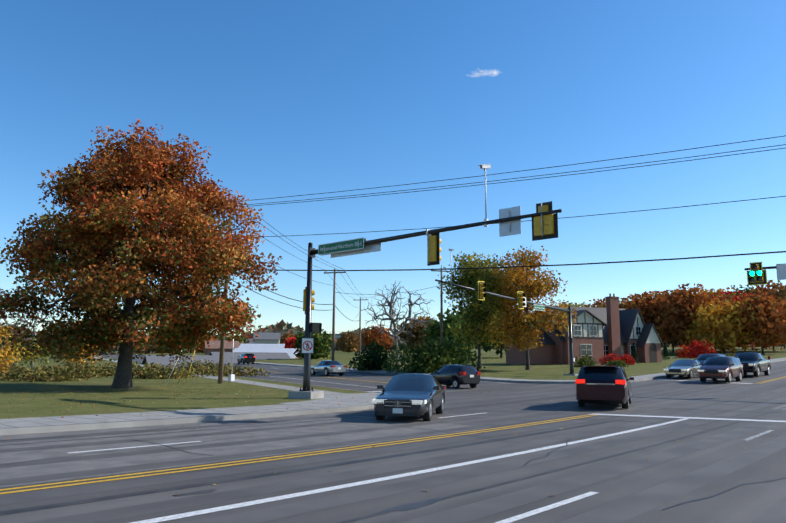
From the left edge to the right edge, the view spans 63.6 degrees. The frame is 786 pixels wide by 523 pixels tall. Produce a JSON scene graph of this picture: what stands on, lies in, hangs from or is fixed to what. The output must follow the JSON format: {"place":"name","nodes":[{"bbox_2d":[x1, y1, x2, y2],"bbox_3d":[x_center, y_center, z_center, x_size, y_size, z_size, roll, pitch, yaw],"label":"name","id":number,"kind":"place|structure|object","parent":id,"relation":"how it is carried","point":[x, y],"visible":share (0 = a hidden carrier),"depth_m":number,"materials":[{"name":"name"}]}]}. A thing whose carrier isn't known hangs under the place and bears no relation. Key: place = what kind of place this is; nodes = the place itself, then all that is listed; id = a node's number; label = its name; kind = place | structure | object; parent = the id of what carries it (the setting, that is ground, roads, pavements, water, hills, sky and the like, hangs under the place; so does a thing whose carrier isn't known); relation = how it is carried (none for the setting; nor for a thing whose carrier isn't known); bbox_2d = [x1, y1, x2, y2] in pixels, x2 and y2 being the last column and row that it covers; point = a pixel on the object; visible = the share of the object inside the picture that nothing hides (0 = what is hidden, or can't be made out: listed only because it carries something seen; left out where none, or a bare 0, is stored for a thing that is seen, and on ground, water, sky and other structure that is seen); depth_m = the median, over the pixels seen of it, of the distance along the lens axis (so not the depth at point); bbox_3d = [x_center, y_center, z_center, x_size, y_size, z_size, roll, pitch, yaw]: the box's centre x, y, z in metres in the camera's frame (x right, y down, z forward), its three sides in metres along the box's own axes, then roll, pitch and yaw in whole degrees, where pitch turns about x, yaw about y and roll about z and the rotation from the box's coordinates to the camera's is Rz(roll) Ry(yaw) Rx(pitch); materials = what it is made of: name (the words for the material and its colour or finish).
{"place":"outdoors","nodes":[
{"label":"outdoors","id":0,"kind":"place"},
{"bbox_2d":[0,374,774,495],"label":"fallen leaves","id":1,"kind":"object","parent":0,"point":[215,399],"visible":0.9,"depth_m":30.68,"materials":[{"name":"plant"}]},
{"bbox_2d":[0,347,785,522],"bbox_3d":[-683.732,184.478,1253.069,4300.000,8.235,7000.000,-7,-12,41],"label":"ground","id":2,"kind":"structure","parent":0,"point":[465,456],"depth_m":13.77,"materials":[{"name":"asphalt"},{"name":"grey asphalt"},{"name":"grass"}]},
{"bbox_2d":[0,321,25,371],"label":"yellow sapling","id":3,"kind":"object","parent":2,"relation":"on","point":[4,355],"depth_m":49.37,"materials":[{"name":"yellow plant"}]},
{"bbox_2d":[0,358,29,377],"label":"brush","id":4,"kind":"object","parent":2,"relation":"on","point":[13,367],"visible":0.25,"depth_m":55.35,"materials":[{"name":"green plant"}]},
{"bbox_2d":[0,289,32,360],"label":"tree","id":5,"kind":"object","parent":2,"relation":"on","point":[5,320],"visible":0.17,"depth_m":99.42,"materials":[{"name":"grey plant"}]},
{"bbox_2d":[12,311,50,364],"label":"tree","id":6,"kind":"object","parent":2,"relation":"on","point":[32,327],"visible":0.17,"depth_m":108.28,"materials":[{"name":"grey plant"}]},
{"bbox_2d":[16,337,50,368],"bbox_3d":[-34.328,9.091,60.860,3.822,3.949,3.459,-7,-12,41],"label":"yellow sapling","id":7,"kind":"object","parent":2,"relation":"on","point":[27,357],"depth_m":60.51,"materials":[{"name":"yellow plant"}]},
{"bbox_2d":[0,367,69,380],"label":"brush","id":8,"kind":"object","parent":2,"relation":"on","point":[10,375],"visible":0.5,"depth_m":48.22,"materials":[{"name":"green plant"}]},
{"bbox_2d":[9,363,87,381],"bbox_3d":[-25.442,8.293,47.432,4.051,1.528,5.388,-7,-12,41],"label":"brush","id":9,"kind":"object","parent":2,"relation":"on","point":[46,376],"visible":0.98,"depth_m":47.06,"materials":[{"name":"green plant"}]},
{"bbox_2d":[58,319,100,377],"bbox_3d":[-27.301,7.596,54.878,3.939,5.197,3.558,-7,-12,41],"label":"orange sapling","id":10,"kind":"object","parent":2,"relation":"on","point":[83,349],"depth_m":54.54,"materials":[{"name":"orange plant"}]},
{"bbox_2d":[53,360,107,377],"bbox_3d":[-27.159,9.321,54.767,3.566,1.725,4.572,-7,-12,41],"label":"brush","id":11,"kind":"object","parent":2,"relation":"on","point":[94,373],"visible":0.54,"depth_m":54.69,"materials":[{"name":"green plant"}]},
{"bbox_2d":[68,365,115,376],"bbox_3d":[-27.798,10.167,58.672,3.781,1.207,5.375,-7,-12,41],"label":"brush","id":12,"kind":"object","parent":2,"relation":"on","point":[102,370],"visible":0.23,"depth_m":58.36,"materials":[{"name":"green plant"}]},
{"bbox_2d":[98,361,139,375],"bbox_3d":[-26.263,10.221,60.498,4.862,1.564,2.928,6,-10,-32],"label":"brush","id":13,"kind":"object","parent":2,"relation":"on","point":[108,363],"visible":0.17,"depth_m":60.38,"materials":[{"name":"green plant"}]},
{"bbox_2d":[112,362,168,378],"bbox_3d":[-21.087,9.344,54.211,3.552,1.515,5.172,-7,-12,41],"label":"brush","id":14,"kind":"object","parent":2,"relation":"on","point":[137,368],"visible":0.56,"depth_m":53.75,"materials":[{"name":"green plant"}]},
{"bbox_2d":[0,119,282,388],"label":"oak tree","id":15,"kind":"object","parent":2,"relation":"on","point":[110,195],"depth_m":36.04,"materials":[{"name":"orange plant"}]},
{"bbox_2d":[137,367,203,378],"bbox_3d":[-19.047,9.481,53.717,3.641,1.120,5.630,-3,-9,20],"label":"brush","id":16,"kind":"object","parent":2,"relation":"on","point":[174,374],"visible":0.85,"depth_m":53.20,"materials":[{"name":"green plant"}]},
{"bbox_2d":[142,355,239,364],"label":"wall","id":17,"kind":"structure","parent":2,"relation":"on","point":[155,359],"depth_m":107.65,"materials":[{"name":"grey brick"}]},
{"bbox_2d":[166,359,216,374],"bbox_3d":[-19.386,10.167,60.963,3.944,1.776,5.500,-7,-12,41],"label":"brush","id":18,"kind":"object","parent":2,"relation":"on","point":[195,366],"visible":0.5,"depth_m":60.90,"materials":[{"name":"green plant"}]},
{"bbox_2d":[194,334,215,353],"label":"tree","id":19,"kind":"object","parent":2,"relation":"on","point":[201,349],"depth_m":244.56,"materials":[{"name":"orange plant"}]},
{"bbox_2d":[188,359,237,372],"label":"brush","id":20,"kind":"object","parent":2,"relation":"on","point":[211,364],"visible":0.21,"depth_m":65.14,"materials":[{"name":"green plant"}]},
{"bbox_2d":[204,340,243,354],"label":"building","id":21,"kind":"structure","parent":2,"relation":"on","point":[214,345],"depth_m":213.01,"materials":[{"name":"brick"}]},
{"bbox_2d":[228,338,234,380],"bbox_3d":[-12.415,7.117,49.127,0.350,4.200,0.350,-7,-12,41],"label":"signpost","id":22,"kind":"object","parent":2,"relation":"on","point":[231,376],"visible":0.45,"depth_m":48.85,"materials":[{"name":"brown metal"}]},
{"bbox_2d":[218,207,246,383],"bbox_3d":[-11.989,2.214,45.949,2.502,13.205,0.359,5,-10,-27],"label":"utility pole","id":23,"kind":"object","parent":2,"relation":"on","point":[221,363],"visible":0.29,"depth_m":45.07,"materials":[{"name":"brown wood"}]},
{"bbox_2d":[166,135,785,383],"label":"overhead wires","id":24,"kind":"object","parent":23,"relation":"attached to","point":[495,223],"visible":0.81,"depth_m":37.85,"materials":[{"name":"black metal"}]},
{"bbox_2d":[199,365,269,376],"bbox_3d":[-14.816,10.224,59.316,6.601,1.114,3.854,3,-9,-17],"label":"brush","id":25,"kind":"object","parent":2,"relation":"on","point":[238,372],"visible":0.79,"depth_m":58.98,"materials":[{"name":"green plant"}]},
{"bbox_2d":[227,335,248,343],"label":"tree","id":26,"kind":"object","parent":2,"relation":"on","point":[244,339],"visible":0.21,"depth_m":246.08,"materials":[{"name":"green plant"}]},
{"bbox_2d":[237,354,255,363],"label":"dark suv","id":27,"kind":"object","parent":2,"relation":"on","point":[246,358],"visible":1,"depth_m":101.19,"materials":[{"name":"black paint"}]},
{"bbox_2d":[209,352,290,359],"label":"building","id":28,"kind":"structure","parent":2,"relation":"on","point":[263,355],"depth_m":129.68,"materials":[{"name":"grey brick"}]},
{"bbox_2d":[238,344,284,347],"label":"roof","id":29,"kind":"structure","parent":2,"relation":"on","point":[262,346],"depth_m":153.38,"materials":[{"name":"red"}]},
{"bbox_2d":[253,332,280,343],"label":"building","id":30,"kind":"structure","parent":2,"relation":"on","point":[267,338],"depth_m":233.20,"materials":[{"name":"red"}]},
{"bbox_2d":[233,348,301,357],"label":"white hall roof","id":31,"kind":"structure","parent":2,"relation":"on","point":[289,351],"depth_m":140.04,"materials":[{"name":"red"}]},
{"bbox_2d":[279,332,297,343],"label":"tree","id":32,"kind":"object","parent":2,"relation":"on","point":[284,337],"visible":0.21,"depth_m":255.89,"materials":[{"name":"orange plant"}]},
{"bbox_2d":[284,336,299,347],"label":"tree","id":33,"kind":"object","parent":2,"relation":"on","point":[289,341],"visible":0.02,"depth_m":146.61,"materials":[{"name":"red plant"}]},
{"bbox_2d":[292,329,331,358],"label":"tree","id":34,"kind":"object","parent":2,"relation":"on","point":[322,345],"visible":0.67,"depth_m":126.98,"materials":[{"name":"green plant"}]},
{"bbox_2d":[310,360,346,375],"bbox_3d":[-6.376,10.318,61.588,2.120,1.449,4.905,6,-10,-33],"label":"silver saloon car","id":35,"kind":"object","parent":2,"relation":"on","point":[326,367],"visible":0.98,"depth_m":60.18,"materials":[{"name":"grey paint"}]},
{"bbox_2d":[271,331,394,350],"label":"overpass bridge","id":36,"kind":"structure","parent":2,"relation":"on","point":[337,336],"depth_m":263.52,"materials":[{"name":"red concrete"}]},
{"bbox_2d":[324,269,345,359],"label":"utility pole","id":37,"kind":"object","parent":2,"relation":"on","point":[333,329],"visible":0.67,"depth_m":67.49,"materials":[{"name":"brown wood"}]},
{"bbox_2d":[336,331,362,351],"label":"tree","id":38,"kind":"object","parent":2,"relation":"on","point":[347,341],"depth_m":226.03,"materials":[{"name":"plant"}]},
{"bbox_2d":[354,298,367,359],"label":"utility pole","id":39,"kind":"object","parent":2,"relation":"on","point":[360,327],"visible":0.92,"depth_m":107.13,"materials":[{"name":"brown wood"}]},
{"bbox_2d":[348,341,398,370],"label":"green shrub","id":40,"kind":"object","parent":2,"relation":"on","point":[372,356],"depth_m":68.42,"materials":[{"name":"green plant"}]},
{"bbox_2d":[358,324,394,350],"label":"tree","id":41,"kind":"object","parent":2,"relation":"on","point":[370,335],"visible":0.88,"depth_m":186.64,"materials":[{"name":"orange plant"}]},
{"bbox_2d":[0,319,785,354],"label":"distant treeline","id":42,"kind":"object","parent":2,"relation":"on","point":[280,326],"visible":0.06,"depth_m":290.53,"materials":[{"name":"brown plant"}]},
{"bbox_2d":[357,281,435,364],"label":"bare tree","id":43,"kind":"object","parent":2,"relation":"on","point":[392,314],"visible":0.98,"depth_m":75.34,"materials":[{"name":"grey plant"}]},
{"bbox_2d":[372,373,445,420],"bbox_3d":[0.673,4.718,22.453,2.180,1.469,4.930,-1,-9,12],"label":"grey saloon car","id":44,"kind":"object","parent":2,"relation":"on","point":[418,395],"visible":1,"depth_m":21.07,"materials":[{"name":"grey paint"}]},
{"bbox_2d":[392,315,439,352],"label":"tree","id":45,"kind":"object","parent":2,"relation":"on","point":[416,333],"depth_m":126.45,"materials":[{"name":"plant"}]},
{"bbox_2d":[288,164,561,398],"bbox_3d":[0.633,1.262,26.286,13.906,9.446,1.512,-7,-12,41],"label":"signal mast arm","id":46,"kind":"object","parent":2,"relation":"on","point":[544,221],"visible":1,"depth_m":26.46},
{"bbox_2d":[320,242,358,250],"bbox_3d":[-2.429,-0.684,29.100,2.720,0.187,0.004,-7,-12,41],"label":"street sign lettering","id":47,"kind":"object","parent":46,"relation":"attached to","point":[346,245],"visible":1,"depth_m":29.12,"materials":[{"name":"white paint"}]},
{"bbox_2d":[381,335,485,373],"bbox_3d":[4.553,9.230,63.144,8.409,3.866,11.283,-7,-12,41],"label":"bush","id":48,"kind":"object","parent":2,"relation":"on","point":[442,354],"depth_m":61.41,"materials":[{"name":"green plant"}]},
{"bbox_2d":[431,267,450,343],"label":"utility pole","id":49,"kind":"object","parent":2,"relation":"on","point":[441,314],"visible":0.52,"depth_m":71.80,"materials":[{"name":"brown wood"}]},
{"bbox_2d":[420,308,476,356],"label":"tree","id":50,"kind":"object","parent":2,"relation":"on","point":[433,330],"visible":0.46,"depth_m":107.35,"materials":[{"name":"green plant"}]},
{"bbox_2d":[430,364,480,388],"bbox_3d":[3.897,7.527,41.756,2.000,1.498,3.885,6,-11,-34],"label":"dark hatchback","id":51,"kind":"object","parent":2,"relation":"on","point":[455,376],"visible":0.83,"depth_m":40.51,"materials":[{"name":"grey paint"}]},
{"bbox_2d":[448,303,477,351],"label":"tree","id":52,"kind":"object","parent":2,"relation":"on","point":[453,309],"depth_m":138.68,"materials":[{"name":"green plant"}]},
{"bbox_2d":[437,251,530,368],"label":"yellow green tree","id":53,"kind":"object","parent":2,"relation":"on","point":[475,276],"depth_m":68.93,"materials":[{"name":"plant"}]},
{"bbox_2d":[481,307,525,357],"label":"tree","id":54,"kind":"object","parent":2,"relation":"on","point":[489,348],"depth_m":117.48,"materials":[{"name":"plant"}]},
{"bbox_2d":[435,249,577,375],"bbox_3d":[9.170,4.321,47.256,1.013,8.646,19.308,-7,-11,40],"label":"signal mast arm","id":55,"kind":"object","parent":2,"relation":"on","point":[482,295],"visible":1,"depth_m":47.77},
{"bbox_2d":[484,245,576,369],"bbox_3d":[14.180,4.807,65.254,9.524,12.840,8.080,-7,-12,41],"label":"orange maple tree","id":56,"kind":"object","parent":2,"relation":"on","point":[523,275],"depth_m":64.99,"materials":[{"name":"orange plant"}]},
{"bbox_2d":[563,302,590,306],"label":"tree","id":57,"kind":"object","parent":2,"relation":"on","point":[575,305],"visible":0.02,"depth_m":168.31,"materials":[{"name":"green plant"}]},
{"bbox_2d":[503,293,663,364],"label":"tudor house","id":58,"kind":"structure","parent":2,"relation":"on","point":[611,327],"depth_m":81.20,"materials":[{"name":"red brick"}]},
{"bbox_2d":[573,354,597,366],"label":"green bush","id":59,"kind":"object","parent":2,"relation":"on","point":[583,361],"depth_m":70.54,"materials":[{"name":"green plant"}]},
{"bbox_2d":[585,298,621,307],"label":"tree","id":60,"kind":"object","parent":2,"relation":"on","point":[597,303],"depth_m":158.87,"materials":[{"name":"green plant"}]},
{"bbox_2d":[575,365,633,408],"bbox_3d":[9.263,5.404,27.709,2.330,1.730,5.170,-3,-9,22],"label":"car","id":61,"kind":"object","parent":2,"relation":"on","point":[604,384],"visible":1,"depth_m":25.50,"materials":[{"name":"red paint"}]},
{"bbox_2d":[599,353,619,364],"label":"bush","id":62,"kind":"object","parent":2,"relation":"on","point":[606,361],"depth_m":72.97,"materials":[{"name":"red plant"}]},
{"bbox_2d":[596,297,634,308],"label":"tree","id":63,"kind":"object","parent":2,"relation":"on","point":[604,306],"depth_m":149.66,"materials":[{"name":"plant"}]},
{"bbox_2d":[605,360,628,366],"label":"green bush","id":64,"kind":"object","parent":2,"relation":"on","point":[621,363],"depth_m":68.79,"materials":[{"name":"green plant"}]},
{"bbox_2d":[619,352,635,364],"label":"bush","id":65,"kind":"object","parent":2,"relation":"on","point":[626,356],"depth_m":74.87,"materials":[{"name":"red plant"}]},
{"bbox_2d":[631,343,638,363],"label":"conifer","id":66,"kind":"object","parent":2,"relation":"on","point":[634,354],"visible":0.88,"depth_m":77.19,"materials":[{"name":"green plant"}]},
{"bbox_2d":[620,290,680,344],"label":"tree","id":67,"kind":"object","parent":2,"relation":"on","point":[646,305],"depth_m":132.82,"materials":[{"name":"orange plant"}]},
{"bbox_2d":[662,342,669,359],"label":"conifer","id":68,"kind":"object","parent":2,"relation":"on","point":[665,353],"visible":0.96,"depth_m":89.30,"materials":[{"name":"green plant"}]},
{"bbox_2d":[650,290,687,351],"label":"tree","id":69,"kind":"object","parent":2,"relation":"on","point":[679,343],"depth_m":149.09,"materials":[{"name":"brown plant"}]},
{"bbox_2d":[664,359,701,377],"bbox_3d":[23.109,8.457,50.161,2.180,1.449,5.035,-7,-12,41],"label":"car","id":70,"kind":"object","parent":2,"relation":"on","point":[688,368],"visible":0.9,"depth_m":48.98,"materials":[{"name":"beige paint"}]},
{"bbox_2d":[676,345,697,357],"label":"bush","id":71,"kind":"object","parent":2,"relation":"on","point":[683,353],"depth_m":102.98,"materials":[{"name":"red plant"}]},
{"bbox_2d":[651,283,733,346],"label":"tree","id":72,"kind":"object","parent":2,"relation":"on","point":[683,307],"depth_m":125.77,"materials":[{"name":"orange plant"}]},
{"bbox_2d":[687,339,716,357],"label":"bush","id":73,"kind":"object","parent":2,"relation":"on","point":[693,351],"depth_m":99.14,"materials":[{"name":"red plant"}]},
{"bbox_2d":[693,354,725,363],"bbox_3d":[27.728,8.930,55.402,2.230,1.741,4.820,-7,-12,41],"label":"car","id":74,"kind":"object","parent":2,"relation":"on","point":[701,358],"visible":0.19,"depth_m":54.99,"materials":[{"name":"black paint"}]},
{"bbox_2d":[686,287,743,348],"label":"tree","id":75,"kind":"object","parent":2,"relation":"on","point":[711,292],"depth_m":149.14,"materials":[{"name":"brown plant"}]},
{"bbox_2d":[697,356,742,382],"bbox_3d":[23.168,7.604,44.842,2.230,1.771,4.820,-7,-12,41],"label":"red suv","id":76,"kind":"object","parent":2,"relation":"on","point":[727,369],"visible":1,"depth_m":43.81,"materials":[{"name":"red paint"}]},
{"bbox_2d":[683,297,766,354],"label":"tree","id":77,"kind":"object","parent":2,"relation":"on","point":[719,334],"depth_m":117.12,"materials":[{"name":"yellow plant"}]},
{"bbox_2d":[704,290,752,352],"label":"tree","id":78,"kind":"object","parent":2,"relation":"on","point":[730,292],"depth_m":134.42,"materials":[{"name":"brown plant"}]},
{"bbox_2d":[731,284,755,350],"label":"tree","id":79,"kind":"object","parent":2,"relation":"on","point":[747,289],"depth_m":162.04,"materials":[{"name":"brown plant"}]},
{"bbox_2d":[710,292,785,353],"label":"tree","id":80,"kind":"object","parent":2,"relation":"on","point":[772,322],"depth_m":115.51,"materials":[{"name":"orange plant"}]},
{"bbox_2d":[734,352,771,376],"bbox_3d":[28.786,8.293,51.201,2.330,1.896,5.835,-7,-12,41],"label":"car","id":81,"kind":"object","parent":2,"relation":"on","point":[755,364],"visible":0.65,"depth_m":50.12,"materials":[{"name":"black paint"}]},
{"bbox_2d":[722,280,785,350],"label":"tree","id":82,"kind":"object","parent":2,"relation":"on","point":[762,289],"depth_m":149.90,"materials":[{"name":"orange plant"}]},
{"bbox_2d":[744,262,785,285],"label":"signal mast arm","id":83,"kind":"object","parent":2,"relation":"on","point":[756,274],"visible":1,"depth_m":37.03},
{"bbox_2d":[755,282,785,338],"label":"tree","id":84,"kind":"object","parent":2,"relation":"on","point":[782,291],"depth_m":141.57,"materials":[{"name":"orange plant"}]},
{"bbox_2d":[0,0,785,334],"label":"sky","id":85,"kind":"structure","parent":0,"point":[294,98],"materials":[{"name":"blue"}]},
{"bbox_2d":[473,71,499,76],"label":"cloud","id":86,"kind":"structure","parent":0,"point":[485,72],"depth_m":3807.30,"materials":[{"name":"white"}]}
]}

